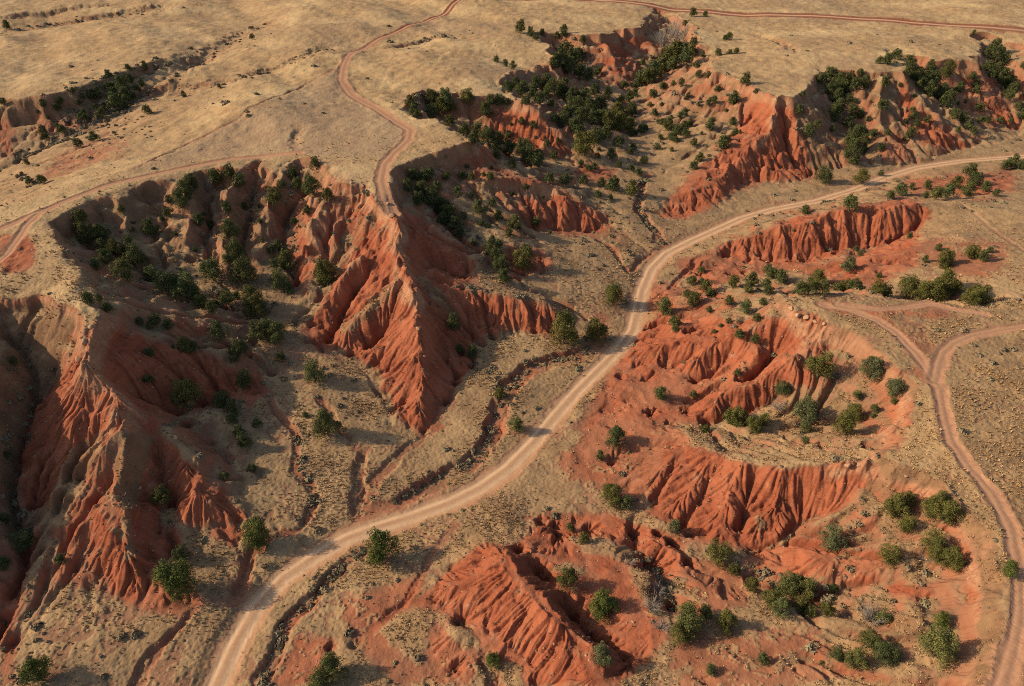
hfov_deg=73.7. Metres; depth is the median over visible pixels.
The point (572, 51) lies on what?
juniper tree
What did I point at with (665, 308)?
juniper tree
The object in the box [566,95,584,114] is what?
juniper tree
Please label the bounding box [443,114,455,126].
juniper tree
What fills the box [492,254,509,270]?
juniper tree
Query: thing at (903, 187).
juniper tree
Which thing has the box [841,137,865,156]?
juniper tree
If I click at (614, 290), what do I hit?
juniper tree
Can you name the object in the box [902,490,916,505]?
juniper tree
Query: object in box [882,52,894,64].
juniper tree
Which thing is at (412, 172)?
juniper tree
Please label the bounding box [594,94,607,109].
juniper tree
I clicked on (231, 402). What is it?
juniper tree
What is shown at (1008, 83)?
juniper tree
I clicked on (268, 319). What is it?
juniper tree
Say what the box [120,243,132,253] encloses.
juniper tree
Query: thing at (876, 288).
juniper tree
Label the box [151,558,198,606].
juniper tree
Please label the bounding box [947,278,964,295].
juniper tree
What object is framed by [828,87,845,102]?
juniper tree
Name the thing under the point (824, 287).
juniper tree
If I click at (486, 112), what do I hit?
juniper tree
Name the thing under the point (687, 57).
juniper tree
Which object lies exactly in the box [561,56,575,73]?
juniper tree
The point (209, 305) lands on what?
juniper tree
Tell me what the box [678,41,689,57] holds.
juniper tree
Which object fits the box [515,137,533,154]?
juniper tree
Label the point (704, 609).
juniper tree
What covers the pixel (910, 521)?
juniper tree
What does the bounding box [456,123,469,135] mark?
juniper tree
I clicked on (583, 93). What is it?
juniper tree
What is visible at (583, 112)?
juniper tree
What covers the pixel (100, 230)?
juniper tree
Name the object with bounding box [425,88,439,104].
juniper tree
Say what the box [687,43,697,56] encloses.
juniper tree
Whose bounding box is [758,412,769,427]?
juniper tree
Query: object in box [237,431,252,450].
juniper tree
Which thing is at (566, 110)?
juniper tree
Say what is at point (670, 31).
bare tree
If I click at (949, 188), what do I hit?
juniper tree
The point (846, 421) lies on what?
juniper tree
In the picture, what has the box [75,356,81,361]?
boulder
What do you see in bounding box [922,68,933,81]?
juniper tree
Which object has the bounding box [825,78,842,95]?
juniper tree
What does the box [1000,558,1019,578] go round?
juniper tree
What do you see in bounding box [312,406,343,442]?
juniper tree
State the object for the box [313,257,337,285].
juniper tree
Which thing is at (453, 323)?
juniper tree
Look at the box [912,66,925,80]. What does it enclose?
juniper tree
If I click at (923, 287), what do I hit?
juniper tree
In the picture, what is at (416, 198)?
juniper tree
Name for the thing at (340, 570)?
scrub
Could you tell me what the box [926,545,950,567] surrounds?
juniper tree
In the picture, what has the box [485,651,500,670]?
juniper tree
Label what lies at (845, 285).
juniper tree
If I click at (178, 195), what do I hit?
juniper tree
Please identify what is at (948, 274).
juniper tree
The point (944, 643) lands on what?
juniper tree
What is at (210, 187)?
bare shrub
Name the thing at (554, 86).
juniper tree
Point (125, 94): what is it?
juniper tree
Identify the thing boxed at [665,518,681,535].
juniper tree
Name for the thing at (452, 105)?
juniper tree
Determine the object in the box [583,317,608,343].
juniper tree
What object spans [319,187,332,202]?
juniper tree
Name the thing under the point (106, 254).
juniper tree
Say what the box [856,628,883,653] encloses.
juniper tree
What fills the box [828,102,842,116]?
juniper tree
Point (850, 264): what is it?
juniper tree
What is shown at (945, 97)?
juniper tree
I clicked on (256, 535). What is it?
juniper tree
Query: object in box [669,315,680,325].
juniper tree
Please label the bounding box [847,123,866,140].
juniper tree
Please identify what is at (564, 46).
juniper tree
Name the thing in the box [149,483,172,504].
juniper tree
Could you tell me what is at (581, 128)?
juniper tree
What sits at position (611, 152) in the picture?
juniper tree
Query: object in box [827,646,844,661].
juniper tree
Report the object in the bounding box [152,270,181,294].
juniper tree
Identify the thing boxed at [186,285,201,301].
juniper tree
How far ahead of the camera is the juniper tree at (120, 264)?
157.17 m
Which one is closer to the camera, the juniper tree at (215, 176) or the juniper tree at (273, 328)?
the juniper tree at (273, 328)
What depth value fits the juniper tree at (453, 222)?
196.58 m
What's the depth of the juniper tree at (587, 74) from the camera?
313.87 m
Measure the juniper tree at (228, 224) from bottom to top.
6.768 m
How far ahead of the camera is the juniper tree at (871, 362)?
137.40 m
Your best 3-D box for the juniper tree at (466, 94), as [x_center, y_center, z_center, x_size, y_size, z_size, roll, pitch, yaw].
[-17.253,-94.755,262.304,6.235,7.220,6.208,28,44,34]
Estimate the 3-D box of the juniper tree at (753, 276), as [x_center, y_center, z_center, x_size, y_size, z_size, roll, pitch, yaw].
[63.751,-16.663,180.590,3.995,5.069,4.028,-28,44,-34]
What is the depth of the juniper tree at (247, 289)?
166.97 m
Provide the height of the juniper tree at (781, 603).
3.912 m
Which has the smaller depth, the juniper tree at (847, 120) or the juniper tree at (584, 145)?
the juniper tree at (584, 145)
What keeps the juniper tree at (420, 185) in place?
on the terrain at (760, 160)
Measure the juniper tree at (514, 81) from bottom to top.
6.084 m
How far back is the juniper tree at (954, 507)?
105.56 m
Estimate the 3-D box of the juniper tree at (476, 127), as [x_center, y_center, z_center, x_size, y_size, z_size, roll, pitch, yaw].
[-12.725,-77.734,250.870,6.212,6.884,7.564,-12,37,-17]
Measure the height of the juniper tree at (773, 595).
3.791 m
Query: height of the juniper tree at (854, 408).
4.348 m
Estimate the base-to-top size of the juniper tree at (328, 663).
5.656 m
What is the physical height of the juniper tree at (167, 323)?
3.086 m
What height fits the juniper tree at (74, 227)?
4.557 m
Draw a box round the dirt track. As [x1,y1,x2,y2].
[0,0,1023,685]
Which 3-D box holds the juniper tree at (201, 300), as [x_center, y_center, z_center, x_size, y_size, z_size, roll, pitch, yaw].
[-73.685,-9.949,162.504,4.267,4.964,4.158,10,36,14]
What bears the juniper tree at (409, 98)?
on the terrain at (760, 160)
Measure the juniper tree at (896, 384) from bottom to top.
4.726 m
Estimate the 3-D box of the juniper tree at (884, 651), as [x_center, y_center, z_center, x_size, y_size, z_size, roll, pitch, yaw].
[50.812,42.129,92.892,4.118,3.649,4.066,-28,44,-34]
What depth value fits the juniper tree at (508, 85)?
268.87 m
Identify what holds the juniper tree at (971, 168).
on the terrain at (760, 160)
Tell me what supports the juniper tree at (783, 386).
on the terrain at (760, 160)
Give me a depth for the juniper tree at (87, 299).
140.84 m
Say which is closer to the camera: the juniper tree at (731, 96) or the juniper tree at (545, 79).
the juniper tree at (731, 96)
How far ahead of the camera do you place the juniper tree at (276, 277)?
173.41 m
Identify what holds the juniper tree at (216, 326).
on the terrain at (760, 160)
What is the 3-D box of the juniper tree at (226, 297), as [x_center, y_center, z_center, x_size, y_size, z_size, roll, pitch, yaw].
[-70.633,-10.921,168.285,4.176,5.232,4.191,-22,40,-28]
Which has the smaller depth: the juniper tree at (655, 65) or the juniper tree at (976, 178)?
the juniper tree at (976, 178)
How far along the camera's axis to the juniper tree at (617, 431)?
136.21 m
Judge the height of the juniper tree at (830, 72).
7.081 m
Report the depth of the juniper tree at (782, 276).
186.59 m
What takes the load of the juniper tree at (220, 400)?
on the terrain at (760, 160)
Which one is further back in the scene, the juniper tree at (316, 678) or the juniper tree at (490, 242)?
the juniper tree at (490, 242)
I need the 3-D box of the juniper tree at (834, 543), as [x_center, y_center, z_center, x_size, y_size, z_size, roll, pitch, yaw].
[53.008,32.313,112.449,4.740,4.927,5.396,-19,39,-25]
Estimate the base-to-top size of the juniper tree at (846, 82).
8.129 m
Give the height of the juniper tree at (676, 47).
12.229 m
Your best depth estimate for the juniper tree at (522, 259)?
187.53 m
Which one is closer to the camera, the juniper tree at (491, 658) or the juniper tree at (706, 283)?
the juniper tree at (491, 658)
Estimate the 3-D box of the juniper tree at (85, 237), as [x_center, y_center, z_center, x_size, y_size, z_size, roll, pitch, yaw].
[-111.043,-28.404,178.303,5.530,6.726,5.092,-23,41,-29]
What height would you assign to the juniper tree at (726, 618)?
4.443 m
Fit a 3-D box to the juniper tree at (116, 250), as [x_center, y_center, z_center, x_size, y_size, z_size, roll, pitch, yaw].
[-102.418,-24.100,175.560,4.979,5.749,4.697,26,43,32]
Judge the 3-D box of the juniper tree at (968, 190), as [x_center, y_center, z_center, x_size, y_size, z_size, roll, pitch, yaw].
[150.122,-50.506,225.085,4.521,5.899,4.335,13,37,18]
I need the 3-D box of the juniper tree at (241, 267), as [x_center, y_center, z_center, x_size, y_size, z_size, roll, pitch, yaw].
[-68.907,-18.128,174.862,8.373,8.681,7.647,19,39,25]
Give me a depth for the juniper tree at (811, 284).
155.69 m
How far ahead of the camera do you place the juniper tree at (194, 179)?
197.36 m
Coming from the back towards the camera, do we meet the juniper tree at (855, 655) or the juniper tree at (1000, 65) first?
the juniper tree at (1000, 65)
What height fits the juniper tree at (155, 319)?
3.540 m
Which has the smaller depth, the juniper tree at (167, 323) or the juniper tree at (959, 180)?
the juniper tree at (167, 323)
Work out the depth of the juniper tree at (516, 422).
142.32 m
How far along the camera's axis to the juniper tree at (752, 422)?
137.19 m
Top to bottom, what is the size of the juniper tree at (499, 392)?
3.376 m
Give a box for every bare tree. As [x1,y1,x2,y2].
[652,26,673,46]
[666,13,684,36]
[669,25,684,42]
[675,21,690,37]
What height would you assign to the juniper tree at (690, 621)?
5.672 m
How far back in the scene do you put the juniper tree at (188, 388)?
139.63 m
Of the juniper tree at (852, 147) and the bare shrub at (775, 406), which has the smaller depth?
the bare shrub at (775, 406)
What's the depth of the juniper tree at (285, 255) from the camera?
181.12 m
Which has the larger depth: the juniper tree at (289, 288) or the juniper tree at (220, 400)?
the juniper tree at (289, 288)
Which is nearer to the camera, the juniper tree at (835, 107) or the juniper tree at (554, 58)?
the juniper tree at (835, 107)
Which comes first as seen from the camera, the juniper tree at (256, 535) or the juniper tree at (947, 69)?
the juniper tree at (256, 535)
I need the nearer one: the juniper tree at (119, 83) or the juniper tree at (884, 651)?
the juniper tree at (884, 651)
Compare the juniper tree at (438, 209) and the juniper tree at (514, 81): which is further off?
the juniper tree at (514, 81)
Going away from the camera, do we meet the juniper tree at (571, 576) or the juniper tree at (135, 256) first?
the juniper tree at (571, 576)
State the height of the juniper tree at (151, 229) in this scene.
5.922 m
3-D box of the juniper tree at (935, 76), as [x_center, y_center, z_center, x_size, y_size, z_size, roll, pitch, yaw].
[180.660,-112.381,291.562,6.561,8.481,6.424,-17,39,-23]
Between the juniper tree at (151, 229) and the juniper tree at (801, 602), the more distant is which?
the juniper tree at (151, 229)
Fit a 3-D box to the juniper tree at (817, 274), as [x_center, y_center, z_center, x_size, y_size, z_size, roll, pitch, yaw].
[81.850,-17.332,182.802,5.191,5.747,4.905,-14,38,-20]
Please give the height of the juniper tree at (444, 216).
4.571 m
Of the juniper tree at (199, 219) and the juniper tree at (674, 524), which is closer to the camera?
the juniper tree at (674, 524)
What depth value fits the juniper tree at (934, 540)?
104.17 m
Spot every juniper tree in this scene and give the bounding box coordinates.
[0,513,13,524]
[0,555,13,571]
[10,527,37,554]
[16,654,53,685]
[53,553,66,564]
[70,208,89,224]
[71,220,83,233]
[75,221,96,246]
[80,291,94,304]
[89,223,111,240]
[89,257,104,270]
[93,248,114,264]
[94,237,107,249]
[103,237,123,256]
[105,91,124,109]
[108,257,134,281]
[114,74,132,91]
[117,86,132,101]
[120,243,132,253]
[122,235,134,243]
[122,242,147,269]
[139,217,162,236]
[142,264,161,282]
[147,313,161,325]
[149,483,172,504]
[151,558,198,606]
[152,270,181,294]
[161,318,174,330]
[167,271,202,300]
[168,376,203,411]
[169,190,188,208]
[171,543,189,562]
[174,177,194,197]
[176,335,193,352]
[184,172,198,191]
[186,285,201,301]
[192,211,205,226]
[192,293,211,309]
[197,256,223,282]
[203,301,217,314]
[207,319,229,340]
[208,167,222,184]
[211,389,230,408]
[218,287,234,306]
[219,218,242,239]
[220,200,232,213]
[221,163,234,179]
[223,398,242,414]
[225,236,247,259]
[227,254,258,286]
[228,338,249,357]
[231,173,248,188]
[235,368,252,389]
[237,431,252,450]
[238,284,263,307]
[239,514,270,552]
[244,293,271,319]
[248,318,269,342]
[259,317,273,337]
[264,186,282,205]
[265,320,288,344]
[267,266,290,290]
[277,248,297,269]
[282,281,293,293]
[287,166,299,176]
[290,176,302,188]
[301,173,321,195]
[302,357,325,383]
[306,666,333,685]
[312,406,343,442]
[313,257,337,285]
[317,651,348,683]
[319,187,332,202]
[361,526,400,566]
[403,177,413,192]
[405,94,416,107]
[408,167,419,180]
[412,190,426,206]
[414,180,428,195]
[419,166,433,181]
[423,185,440,207]
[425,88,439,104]
[425,102,438,117]
[434,96,451,115]
[434,197,447,213]
[436,211,449,224]
[439,87,452,103]
[439,204,457,217]
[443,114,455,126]
[446,99,456,110]
[446,313,460,330]
[447,215,461,229]
[454,224,465,238]
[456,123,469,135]
[459,88,474,105]
[465,344,478,358]
[466,130,480,145]
[471,121,484,138]
[472,199,487,214]
[478,101,495,117]
[480,125,496,143]
[482,237,499,254]
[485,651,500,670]
[489,246,503,259]
[490,131,506,144]
[491,136,502,151]
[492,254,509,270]
[493,387,505,398]
[497,268,513,283]
[503,80,512,92]
[503,139,517,157]
[506,213,522,228]
[507,416,524,431]
[510,243,534,270]
[511,76,519,87]
[513,80,527,96]
[514,18,525,32]
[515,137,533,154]
[519,143,543,165]
[526,82,538,96]
[531,151,544,166]
[532,90,544,103]
[539,73,551,88]
[545,77,561,94]
[548,308,578,347]
[549,53,561,68]
[556,112,567,127]
[556,566,579,592]
[557,83,568,97]
[558,39,571,56]
[558,172,570,185]
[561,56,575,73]
[561,105,572,117]
[565,47,582,63]
[565,85,578,103]
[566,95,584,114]
[568,117,578,130]
[571,62,584,78]
[572,130,598,157]
[573,123,584,136]
[574,105,589,125]
[577,46,585,61]
[578,531,589,544]
[579,89,589,103]
[581,67,593,81]
[583,96,599,111]
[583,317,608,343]
[585,108,598,124]
[588,82,600,95]
[588,587,619,625]
[591,640,613,667]
[593,125,605,143]
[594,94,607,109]
[597,109,606,124]
[599,124,612,138]
[599,483,622,508]
[601,110,616,127]
[604,174,620,192]
[604,282,624,306]
[604,425,627,450]
[607,147,617,158]
[610,101,629,119]
[611,111,629,131]
[612,135,624,146]
[620,494,633,511]
[622,116,636,129]
[624,179,639,195]
[633,68,646,85]
[642,66,656,84]
[647,59,662,80]
[653,385,669,399]
[654,296,672,315]
[656,53,670,76]
[658,44,672,65]
[662,117,674,130]
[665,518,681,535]
[666,39,682,59]
[666,55,679,69]
[668,621,689,648]
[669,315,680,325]
[670,600,706,643]
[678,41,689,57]
[678,46,693,65]
[686,290,702,306]
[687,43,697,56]
[698,603,712,619]
[700,279,712,292]
[700,424,709,432]
[704,117,715,129]
[706,537,735,568]
[715,134,731,149]
[715,608,738,637]
[722,407,737,424]
[726,90,740,104]
[726,562,740,575]
[727,405,748,428]
[728,274,740,287]
[737,298,752,313]
[743,576,760,591]
[744,280,754,292]
[745,271,758,284]
[745,414,761,434]
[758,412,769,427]
[759,588,782,610]
[771,596,791,618]
[772,569,800,597]
[773,379,791,397]
[774,268,788,283]
[788,594,810,616]
[792,394,820,424]
[793,280,806,294]
[795,575,817,602]
[801,277,820,294]
[803,122,815,136]
[803,350,835,379]
[804,605,817,618]
[808,268,826,281]
[813,164,833,183]
[816,279,831,295]
[817,522,848,552]
[818,599,836,617]
[824,66,837,79]
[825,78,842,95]
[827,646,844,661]
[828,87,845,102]
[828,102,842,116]
[829,410,856,435]
[830,70,847,83]
[831,97,845,111]
[831,282,844,290]
[839,255,856,272]
[839,278,852,290]
[840,79,850,94]
[841,114,854,127]
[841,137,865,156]
[841,403,866,421]
[843,193,858,211]
[843,647,870,672]
[844,70,856,85]
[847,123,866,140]
[848,277,862,289]
[851,167,870,183]
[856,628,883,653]
[857,356,884,382]
[860,74,871,88]
[869,278,886,293]
[869,640,902,667]
[875,543,901,567]
[879,282,892,297]
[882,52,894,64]
[883,492,912,520]
[884,376,906,397]
[894,181,907,196]
[895,514,916,535]
[898,274,921,298]
[902,54,916,66]
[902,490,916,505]
[904,61,917,75]
[909,279,931,300]
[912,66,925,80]
[915,623,961,669]
[917,277,948,301]
[919,495,941,520]
[919,529,948,553]
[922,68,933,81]
[923,79,938,93]
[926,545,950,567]
[927,69,942,86]
[927,490,950,511]
[928,185,944,199]
[929,500,966,526]
[930,610,950,628]
[933,284,951,300]
[934,82,953,98]
[936,256,949,268]
[936,267,957,291]
[938,248,955,265]
[938,545,966,574]
[939,89,956,106]
[939,183,955,197]
[940,59,956,78]
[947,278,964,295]
[950,175,964,188]
[959,181,974,196]
[959,289,981,305]
[961,162,977,175]
[963,243,981,259]
[965,282,980,292]
[966,172,984,184]
[973,285,993,304]
[987,37,1001,51]
[987,44,1006,60]
[992,61,1004,72]
[995,67,1012,84]
[1000,52,1011,63]
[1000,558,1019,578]
[1002,74,1017,88]
[1006,153,1021,168]
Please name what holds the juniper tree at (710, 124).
on the terrain at (760, 160)
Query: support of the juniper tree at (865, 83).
on the terrain at (760, 160)
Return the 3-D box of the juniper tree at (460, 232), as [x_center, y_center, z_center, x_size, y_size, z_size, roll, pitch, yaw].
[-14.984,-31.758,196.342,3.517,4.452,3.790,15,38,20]
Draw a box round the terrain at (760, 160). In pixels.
[0,0,1023,685]
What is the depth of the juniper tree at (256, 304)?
165.21 m
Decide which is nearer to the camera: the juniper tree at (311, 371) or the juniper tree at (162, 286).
the juniper tree at (311, 371)
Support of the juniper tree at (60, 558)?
on the terrain at (760, 160)
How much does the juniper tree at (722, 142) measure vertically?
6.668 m
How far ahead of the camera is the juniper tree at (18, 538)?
116.96 m
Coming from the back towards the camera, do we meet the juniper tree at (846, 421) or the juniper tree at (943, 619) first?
the juniper tree at (846, 421)
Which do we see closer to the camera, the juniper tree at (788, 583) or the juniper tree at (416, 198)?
the juniper tree at (788, 583)
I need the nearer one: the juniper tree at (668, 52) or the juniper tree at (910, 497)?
the juniper tree at (910, 497)
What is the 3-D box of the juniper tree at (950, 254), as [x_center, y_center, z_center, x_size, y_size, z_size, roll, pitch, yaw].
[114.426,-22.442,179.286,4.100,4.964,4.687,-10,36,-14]
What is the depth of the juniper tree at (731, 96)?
278.48 m
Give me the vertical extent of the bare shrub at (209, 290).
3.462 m
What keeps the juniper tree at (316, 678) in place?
on the terrain at (760, 160)
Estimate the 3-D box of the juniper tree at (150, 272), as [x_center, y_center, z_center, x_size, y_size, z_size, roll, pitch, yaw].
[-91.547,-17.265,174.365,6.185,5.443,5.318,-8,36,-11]
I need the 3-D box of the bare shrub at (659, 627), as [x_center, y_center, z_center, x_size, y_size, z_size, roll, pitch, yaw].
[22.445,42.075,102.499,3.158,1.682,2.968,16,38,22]
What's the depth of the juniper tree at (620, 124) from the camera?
274.47 m
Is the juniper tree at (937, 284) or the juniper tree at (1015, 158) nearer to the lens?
the juniper tree at (937, 284)
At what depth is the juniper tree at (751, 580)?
108.12 m
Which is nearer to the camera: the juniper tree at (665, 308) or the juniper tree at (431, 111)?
the juniper tree at (665, 308)
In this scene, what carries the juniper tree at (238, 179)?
on the terrain at (760, 160)
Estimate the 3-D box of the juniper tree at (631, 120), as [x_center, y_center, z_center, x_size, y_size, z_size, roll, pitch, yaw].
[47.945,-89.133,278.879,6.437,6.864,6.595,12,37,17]
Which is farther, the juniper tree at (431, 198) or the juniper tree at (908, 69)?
the juniper tree at (908, 69)
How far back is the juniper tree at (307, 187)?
195.25 m
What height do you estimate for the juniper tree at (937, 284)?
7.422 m
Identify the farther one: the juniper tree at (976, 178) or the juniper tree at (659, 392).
the juniper tree at (976, 178)
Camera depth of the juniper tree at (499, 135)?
236.76 m
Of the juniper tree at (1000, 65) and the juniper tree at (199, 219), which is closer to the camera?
the juniper tree at (199, 219)
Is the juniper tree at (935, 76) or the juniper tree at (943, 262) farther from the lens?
the juniper tree at (935, 76)
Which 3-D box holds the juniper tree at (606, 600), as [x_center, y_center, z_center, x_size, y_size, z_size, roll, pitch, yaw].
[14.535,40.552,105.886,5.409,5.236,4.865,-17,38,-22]
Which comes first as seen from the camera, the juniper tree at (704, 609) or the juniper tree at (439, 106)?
the juniper tree at (704, 609)
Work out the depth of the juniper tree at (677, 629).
99.12 m
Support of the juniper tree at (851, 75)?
on the terrain at (760, 160)
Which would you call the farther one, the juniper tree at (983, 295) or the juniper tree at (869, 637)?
the juniper tree at (983, 295)
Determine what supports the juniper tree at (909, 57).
on the terrain at (760, 160)
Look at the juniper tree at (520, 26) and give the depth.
346.06 m
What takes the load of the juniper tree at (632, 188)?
on the terrain at (760, 160)
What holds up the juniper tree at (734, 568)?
on the terrain at (760, 160)
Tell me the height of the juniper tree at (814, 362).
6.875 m
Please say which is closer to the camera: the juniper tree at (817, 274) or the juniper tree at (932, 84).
the juniper tree at (817, 274)
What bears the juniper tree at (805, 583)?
on the terrain at (760, 160)
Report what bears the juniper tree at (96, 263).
on the terrain at (760, 160)
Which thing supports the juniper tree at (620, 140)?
on the terrain at (760, 160)
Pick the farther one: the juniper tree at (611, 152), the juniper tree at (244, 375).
the juniper tree at (611, 152)
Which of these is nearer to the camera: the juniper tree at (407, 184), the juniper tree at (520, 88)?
the juniper tree at (407, 184)
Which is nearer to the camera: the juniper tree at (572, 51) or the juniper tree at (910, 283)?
the juniper tree at (910, 283)
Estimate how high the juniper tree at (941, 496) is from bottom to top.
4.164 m
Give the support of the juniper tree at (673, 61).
on the terrain at (760, 160)
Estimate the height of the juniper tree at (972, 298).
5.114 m
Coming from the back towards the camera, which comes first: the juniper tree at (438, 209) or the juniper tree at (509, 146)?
the juniper tree at (509, 146)
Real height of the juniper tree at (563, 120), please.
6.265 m
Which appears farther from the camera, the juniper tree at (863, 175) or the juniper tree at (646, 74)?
the juniper tree at (646, 74)
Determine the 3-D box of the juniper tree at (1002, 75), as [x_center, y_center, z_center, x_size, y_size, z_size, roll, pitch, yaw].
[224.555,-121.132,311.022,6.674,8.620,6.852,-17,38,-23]
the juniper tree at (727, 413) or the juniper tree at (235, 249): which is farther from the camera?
the juniper tree at (235, 249)
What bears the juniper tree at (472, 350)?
on the terrain at (760, 160)
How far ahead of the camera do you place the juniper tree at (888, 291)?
168.04 m
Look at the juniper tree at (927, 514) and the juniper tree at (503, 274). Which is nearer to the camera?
the juniper tree at (927, 514)
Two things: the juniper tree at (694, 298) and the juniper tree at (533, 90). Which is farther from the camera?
the juniper tree at (533, 90)
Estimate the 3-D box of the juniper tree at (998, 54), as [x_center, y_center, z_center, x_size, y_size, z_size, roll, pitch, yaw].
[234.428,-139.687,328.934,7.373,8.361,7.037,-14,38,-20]
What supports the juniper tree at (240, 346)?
on the terrain at (760, 160)
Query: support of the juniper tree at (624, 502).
on the terrain at (760, 160)
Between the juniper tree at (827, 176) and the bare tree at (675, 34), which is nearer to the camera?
the juniper tree at (827, 176)
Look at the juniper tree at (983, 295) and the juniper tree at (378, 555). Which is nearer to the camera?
the juniper tree at (378, 555)
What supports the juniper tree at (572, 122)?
on the terrain at (760, 160)
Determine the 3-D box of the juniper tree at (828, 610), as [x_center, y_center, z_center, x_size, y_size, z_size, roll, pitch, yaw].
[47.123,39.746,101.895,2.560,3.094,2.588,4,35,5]
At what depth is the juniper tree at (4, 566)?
112.69 m
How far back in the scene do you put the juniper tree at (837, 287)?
175.79 m
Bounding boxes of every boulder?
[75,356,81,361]
[82,338,87,345]
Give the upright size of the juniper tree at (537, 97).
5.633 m
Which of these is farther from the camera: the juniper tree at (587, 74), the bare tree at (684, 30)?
the bare tree at (684, 30)
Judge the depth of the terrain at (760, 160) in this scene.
153.49 m
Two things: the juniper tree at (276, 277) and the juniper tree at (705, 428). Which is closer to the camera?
the juniper tree at (705, 428)
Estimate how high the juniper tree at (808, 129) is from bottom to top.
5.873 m
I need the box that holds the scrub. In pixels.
[0,6,1023,685]
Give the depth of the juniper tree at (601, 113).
274.04 m
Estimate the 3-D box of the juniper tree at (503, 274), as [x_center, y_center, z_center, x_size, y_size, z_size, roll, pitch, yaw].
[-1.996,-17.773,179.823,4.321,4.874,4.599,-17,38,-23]
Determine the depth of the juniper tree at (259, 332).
157.74 m
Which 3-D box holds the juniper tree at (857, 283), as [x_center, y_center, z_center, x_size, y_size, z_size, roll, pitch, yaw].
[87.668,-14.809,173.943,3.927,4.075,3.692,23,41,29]
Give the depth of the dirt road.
133.32 m
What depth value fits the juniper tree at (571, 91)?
286.25 m
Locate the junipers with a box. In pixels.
[0,7,1023,677]
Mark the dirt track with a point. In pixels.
(1008, 664)
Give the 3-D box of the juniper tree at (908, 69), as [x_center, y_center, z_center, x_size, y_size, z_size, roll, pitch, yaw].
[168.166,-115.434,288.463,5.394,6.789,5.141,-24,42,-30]
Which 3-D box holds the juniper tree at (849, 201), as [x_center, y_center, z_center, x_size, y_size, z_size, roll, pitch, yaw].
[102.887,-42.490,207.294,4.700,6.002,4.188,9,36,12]
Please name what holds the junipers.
on the terrain at (760, 160)
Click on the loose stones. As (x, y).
(552, 443)
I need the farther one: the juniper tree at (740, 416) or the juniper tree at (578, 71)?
the juniper tree at (578, 71)
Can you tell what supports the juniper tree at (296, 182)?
on the terrain at (760, 160)
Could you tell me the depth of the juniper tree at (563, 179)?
226.50 m
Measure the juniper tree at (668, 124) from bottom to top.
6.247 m
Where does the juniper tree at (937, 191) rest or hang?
on the terrain at (760, 160)
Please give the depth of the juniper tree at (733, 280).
181.29 m
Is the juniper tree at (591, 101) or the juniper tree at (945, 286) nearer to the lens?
the juniper tree at (945, 286)
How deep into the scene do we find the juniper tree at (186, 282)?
161.03 m
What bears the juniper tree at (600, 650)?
on the terrain at (760, 160)
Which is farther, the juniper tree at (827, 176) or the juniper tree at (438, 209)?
the juniper tree at (827, 176)
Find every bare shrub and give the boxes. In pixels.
[201,178,212,190]
[206,287,219,296]
[641,590,663,615]
[651,578,670,595]
[652,616,670,630]
[771,399,784,409]
[857,596,892,626]
[917,548,935,561]
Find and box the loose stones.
[0,135,1015,685]
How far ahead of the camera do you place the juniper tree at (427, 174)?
206.61 m
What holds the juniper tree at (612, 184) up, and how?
on the terrain at (760, 160)
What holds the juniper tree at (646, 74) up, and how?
on the terrain at (760, 160)
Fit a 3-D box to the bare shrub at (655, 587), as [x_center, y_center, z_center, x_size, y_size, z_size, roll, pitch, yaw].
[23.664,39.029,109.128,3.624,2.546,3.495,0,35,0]
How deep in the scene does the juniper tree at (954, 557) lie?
101.10 m
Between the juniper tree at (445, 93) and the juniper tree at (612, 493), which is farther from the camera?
the juniper tree at (445, 93)
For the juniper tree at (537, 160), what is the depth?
233.64 m
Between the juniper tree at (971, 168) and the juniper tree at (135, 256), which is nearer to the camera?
the juniper tree at (135, 256)
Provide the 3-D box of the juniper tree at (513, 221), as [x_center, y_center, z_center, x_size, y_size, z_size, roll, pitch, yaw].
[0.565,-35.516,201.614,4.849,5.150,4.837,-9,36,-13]
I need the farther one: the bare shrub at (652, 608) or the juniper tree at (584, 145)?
the juniper tree at (584, 145)
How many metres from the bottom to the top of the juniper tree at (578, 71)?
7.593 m
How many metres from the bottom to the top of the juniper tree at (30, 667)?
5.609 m
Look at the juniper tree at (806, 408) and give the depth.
136.53 m
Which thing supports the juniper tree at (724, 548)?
on the terrain at (760, 160)
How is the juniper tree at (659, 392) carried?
on the terrain at (760, 160)
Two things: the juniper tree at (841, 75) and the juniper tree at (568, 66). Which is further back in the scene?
the juniper tree at (568, 66)
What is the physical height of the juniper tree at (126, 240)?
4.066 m
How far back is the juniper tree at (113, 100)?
276.90 m
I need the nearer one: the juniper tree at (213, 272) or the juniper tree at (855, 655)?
the juniper tree at (855, 655)
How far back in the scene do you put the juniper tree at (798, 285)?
155.58 m
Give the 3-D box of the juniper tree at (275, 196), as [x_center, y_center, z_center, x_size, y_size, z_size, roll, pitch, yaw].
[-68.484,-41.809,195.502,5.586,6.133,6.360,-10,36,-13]
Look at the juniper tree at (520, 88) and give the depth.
277.32 m
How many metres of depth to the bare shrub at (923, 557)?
105.49 m
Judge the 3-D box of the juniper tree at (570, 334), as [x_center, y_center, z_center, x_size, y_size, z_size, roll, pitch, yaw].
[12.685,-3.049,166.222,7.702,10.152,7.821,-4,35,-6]
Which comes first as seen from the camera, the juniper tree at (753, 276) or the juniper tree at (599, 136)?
the juniper tree at (753, 276)
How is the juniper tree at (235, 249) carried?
on the terrain at (760, 160)
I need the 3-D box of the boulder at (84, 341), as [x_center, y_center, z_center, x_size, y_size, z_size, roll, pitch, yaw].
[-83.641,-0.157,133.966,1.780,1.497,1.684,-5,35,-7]
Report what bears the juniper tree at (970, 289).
on the terrain at (760, 160)
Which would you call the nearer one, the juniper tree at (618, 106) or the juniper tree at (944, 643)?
the juniper tree at (944, 643)

